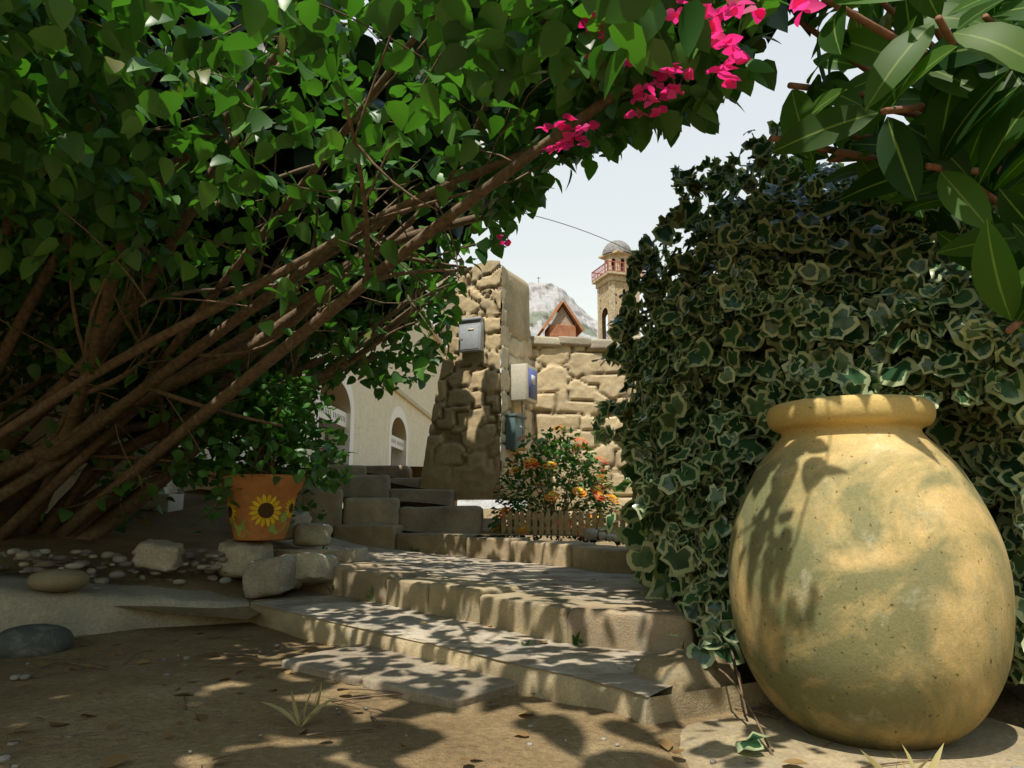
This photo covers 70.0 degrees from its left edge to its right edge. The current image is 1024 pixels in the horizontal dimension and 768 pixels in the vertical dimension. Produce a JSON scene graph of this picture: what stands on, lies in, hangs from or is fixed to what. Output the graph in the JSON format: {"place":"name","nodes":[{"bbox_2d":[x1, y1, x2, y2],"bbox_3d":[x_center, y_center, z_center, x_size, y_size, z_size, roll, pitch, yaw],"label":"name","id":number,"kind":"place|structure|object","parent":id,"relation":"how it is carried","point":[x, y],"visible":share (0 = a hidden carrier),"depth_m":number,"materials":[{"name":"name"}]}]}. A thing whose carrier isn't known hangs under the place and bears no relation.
{"place":"outdoors","nodes":[
{"label":"outdoors","id":0,"kind":"place"},
{"bbox_2d":[167,369,683,650],"bbox_3d":[-0.658,0.756,5.298,3.455,1.678,5.074,0,-10,0],"label":"plant","id":1,"kind":"object","parent":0,"point":[290,435],"depth_m":5.14,"materials":[{"name":"green plant"}]},
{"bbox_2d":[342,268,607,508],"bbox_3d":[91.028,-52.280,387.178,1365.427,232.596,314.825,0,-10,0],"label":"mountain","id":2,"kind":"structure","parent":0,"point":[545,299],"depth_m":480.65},
{"bbox_2d":[0,622,1023,767],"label":"ground","id":3,"kind":"structure","parent":0,"point":[235,725],"depth_m":2.36,"materials":[{"name":"brown soil"}]},
{"bbox_2d":[0,548,231,657],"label":"pebbles","id":4,"kind":"object","parent":3,"relation":"on","point":[30,640],"visible":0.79,"depth_m":3.94,"materials":[{"name":"grey stone"}]},
{"bbox_2d":[105,441,183,511],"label":"wall","id":5,"kind":"structure","parent":3,"relation":"on","point":[163,502],"depth_m":7.42,"materials":[{"name":"paint"}]},
{"bbox_2d":[0,572,572,707],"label":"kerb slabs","id":6,"kind":"structure","parent":3,"relation":"on","point":[90,608],"depth_m":3.81,"materials":[{"name":"grey stone"}]},
{"bbox_2d":[0,466,612,618],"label":"beds","id":7,"kind":"object","parent":3,"relation":"on","point":[184,524],"visible":0.08,"depth_m":5.46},
{"bbox_2d":[0,0,818,539],"bbox_3d":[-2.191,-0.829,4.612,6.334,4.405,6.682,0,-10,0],"label":"bush","id":8,"kind":"object","parent":7,"relation":"on","point":[646,38],"depth_m":3.63,"materials":[{"name":"green plant"}]},
{"bbox_2d":[496,0,826,246],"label":"bougainvillea flowers","id":9,"kind":"object","parent":8,"relation":"attached to","point":[729,42],"visible":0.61,"depth_m":1.87,"materials":[{"name":"pink plant"}]},
{"bbox_2d":[420,260,638,527],"bbox_3d":[1.704,0.190,8.345,5.452,2.947,1.246,0,-10,0],"label":"masonry","id":10,"kind":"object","parent":7,"relation":"on","point":[465,457],"visible":0.34,"depth_m":8.04,"materials":[{"name":"stone"}]},
{"bbox_2d":[458,317,484,352],"bbox_3d":[-0.445,-0.530,7.933,0.285,0.365,0.110,-4,-10,24],"label":"mailbox","id":11,"kind":"object","parent":10,"relation":"attached to","point":[471,335],"visible":0.91,"depth_m":7.89,"materials":[{"name":"paint"}]},
{"bbox_2d":[505,414,526,450],"bbox_3d":[0.046,0.527,7.912,0.130,0.375,0.315,-4,-10,22],"label":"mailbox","id":12,"kind":"object","parent":10,"relation":"attached to","point":[513,427],"visible":0.89,"depth_m":7.79,"materials":[{"name":"paint"}]},
{"bbox_2d":[516,401,522,536],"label":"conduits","id":13,"kind":"object","parent":10,"relation":"attached to","point":[522,432],"visible":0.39,"depth_m":7.95,"materials":[{"name":"metal"}]},
{"bbox_2d":[509,363,536,404],"bbox_3d":[0.134,0.005,8.117,0.213,0.400,0.360,-4,-10,22],"label":"mailbox","id":14,"kind":"object","parent":10,"relation":"attached to","point":[523,382],"visible":0.96,"depth_m":7.97,"materials":[{"name":"paint"}]},
{"bbox_2d":[438,267,641,349],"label":"cap stones","id":15,"kind":"object","parent":10,"relation":"on","point":[516,307],"visible":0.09,"depth_m":8.44,"materials":[{"name":"beige stone"}]},
{"bbox_2d":[490,424,619,538],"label":"orange flowers","id":16,"kind":"object","parent":7,"relation":"on","point":[584,492],"visible":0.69,"depth_m":6.68,"materials":[{"name":"orange plant"}]},
{"bbox_2d":[501,511,628,534],"bbox_3d":[0.570,1.199,6.316,1.503,0.206,0.026,-5,-11,27],"label":"picket fence","id":17,"kind":"object","parent":7,"relation":"on","point":[541,518],"visible":0.62,"depth_m":6.40,"materials":[{"name":"brown wood"}]},
{"bbox_2d":[7,500,807,767],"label":"fallen leaves","id":18,"kind":"object","parent":3,"relation":"on","point":[116,759],"visible":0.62,"depth_m":2.25,"materials":[{"name":"brown plant"}]},
{"bbox_2d":[273,464,703,651],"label":"stone steps","id":19,"kind":"structure","parent":3,"relation":"on","point":[377,513],"depth_m":4.93,"materials":[{"name":"beige stone"}]},
{"bbox_2d":[250,462,741,696],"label":"step treads","id":20,"kind":"object","parent":3,"relation":"on","point":[613,667],"visible":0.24,"depth_m":3.81,"materials":[{"name":"beige stone"}]},
{"bbox_2d":[0,642,1022,767],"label":"ground stones","id":21,"kind":"object","parent":3,"relation":"on","point":[5,758],"visible":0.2,"depth_m":2.90,"materials":[{"name":"grey stone"}]},
{"bbox_2d":[249,595,773,725],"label":"step slab","id":22,"kind":"structure","parent":3,"relation":"on","point":[570,690],"depth_m":2.63,"materials":[{"name":"stone"}]},
{"bbox_2d":[7,645,1020,767],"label":"ground twigs","id":23,"kind":"object","parent":3,"relation":"on","point":[334,700],"visible":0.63,"depth_m":2.52,"materials":[{"name":"brown wood"}]},
{"bbox_2d":[17,645,1011,761],"bbox_3d":[-0.407,1.032,2.074,5.589,0.022,3.528,0,-10,0],"label":"grit","id":24,"kind":"object","parent":3,"relation":"on","point":[504,694],"visible":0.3,"depth_m":2.16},
{"bbox_2d":[132,511,1023,767],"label":"rocks","id":25,"kind":"object","parent":3,"relation":"on","point":[259,568],"visible":0.7,"depth_m":2.44,"materials":[{"name":"beige stone"}]},
{"bbox_2d":[221,474,304,540],"bbox_3d":[-1.742,0.859,5.086,0.570,0.440,0.570,0,-10,0],"label":"sunflower pot","id":26,"kind":"object","parent":25,"relation":"on","point":[264,512],"visible":0.87,"depth_m":4.90,"materials":[{"name":"ceramic"}]},
{"bbox_2d":[591,120,1023,755],"bbox_3d":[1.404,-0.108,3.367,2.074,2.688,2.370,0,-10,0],"label":"ivy","id":27,"kind":"object","parent":25,"relation":"on","point":[925,306],"depth_m":2.84,"materials":[{"name":"green plant"}]},
{"bbox_2d":[262,678,943,767],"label":"grass tufts","id":28,"kind":"object","parent":3,"relation":"on","point":[295,719],"visible":1,"depth_m":2.29,"materials":[{"name":"green plant"}]},
{"bbox_2d":[728,394,1015,751],"bbox_3d":[1.098,0.565,2.312,0.802,1.012,0.802,0,-10,0],"label":"clay urn","id":29,"kind":"object","parent":3,"relation":"on","point":[871,590],"visible":1,"depth_m":2.01,"materials":[{"name":"ceramic"}]},
{"bbox_2d":[483,509,624,545],"bbox_3d":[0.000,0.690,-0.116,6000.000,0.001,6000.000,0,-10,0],"label":"ground","id":30,"kind":"structure","parent":0,"point":[487,520],"depth_m":17.40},
{"bbox_2d":[0,272,456,513],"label":"arcade wall","id":31,"kind":"structure","parent":30,"relation":"on","point":[373,414],"depth_m":18.97,"materials":[{"name":"beige paint"}]},
{"bbox_2d":[312,363,429,465],"bbox_3d":[-3.747,1.995,22.624,0.514,2.592,17.210,0,-10,2],"label":"window trim","id":32,"kind":"structure","parent":31,"relation":"attached to","point":[398,411],"depth_m":16.96,"materials":[{"name":"white paint"}]},
{"bbox_2d":[537,301,584,336],"bbox_3d":[0.952,-0.453,14.390,0.834,2.266,0.672,1,-10,-8],"label":"roof","id":33,"kind":"object","parent":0,"point":[565,322],"visible":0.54,"depth_m":14.25,"materials":[{"name":"wood"}]},
{"bbox_2d":[526,213,677,277],"bbox_3d":[3.866,-0.058,13.978,13.714,4.154,0.011,8,-13,-41],"label":"wire","id":34,"kind":"object","parent":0,"point":[584,231],"visible":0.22,"depth_m":11.94,"materials":[{"name":"paint"}]},
{"bbox_2d":[592,240,643,338],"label":"bell tower","id":35,"kind":"structure","parent":0,"point":[611,286],"depth_m":99.70,"materials":[{"name":"stone"}]},
{"bbox_2d":[592,260,643,281],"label":"balcony railing","id":36,"kind":"object","parent":35,"relation":"on","point":[601,271],"visible":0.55,"depth_m":98.60,"materials":[{"name":"metal"}]},
{"bbox_2d":[340,0,937,335],"label":"sky","id":37,"kind":"structure","parent":0,"point":[624,201],"materials":[{"name":"white"}]},
{"bbox_2d":[769,0,1023,333],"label":"tree","id":38,"kind":"object","parent":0,"point":[967,91],"depth_m":2.17,"materials":[{"name":"green plant"}]}
]}

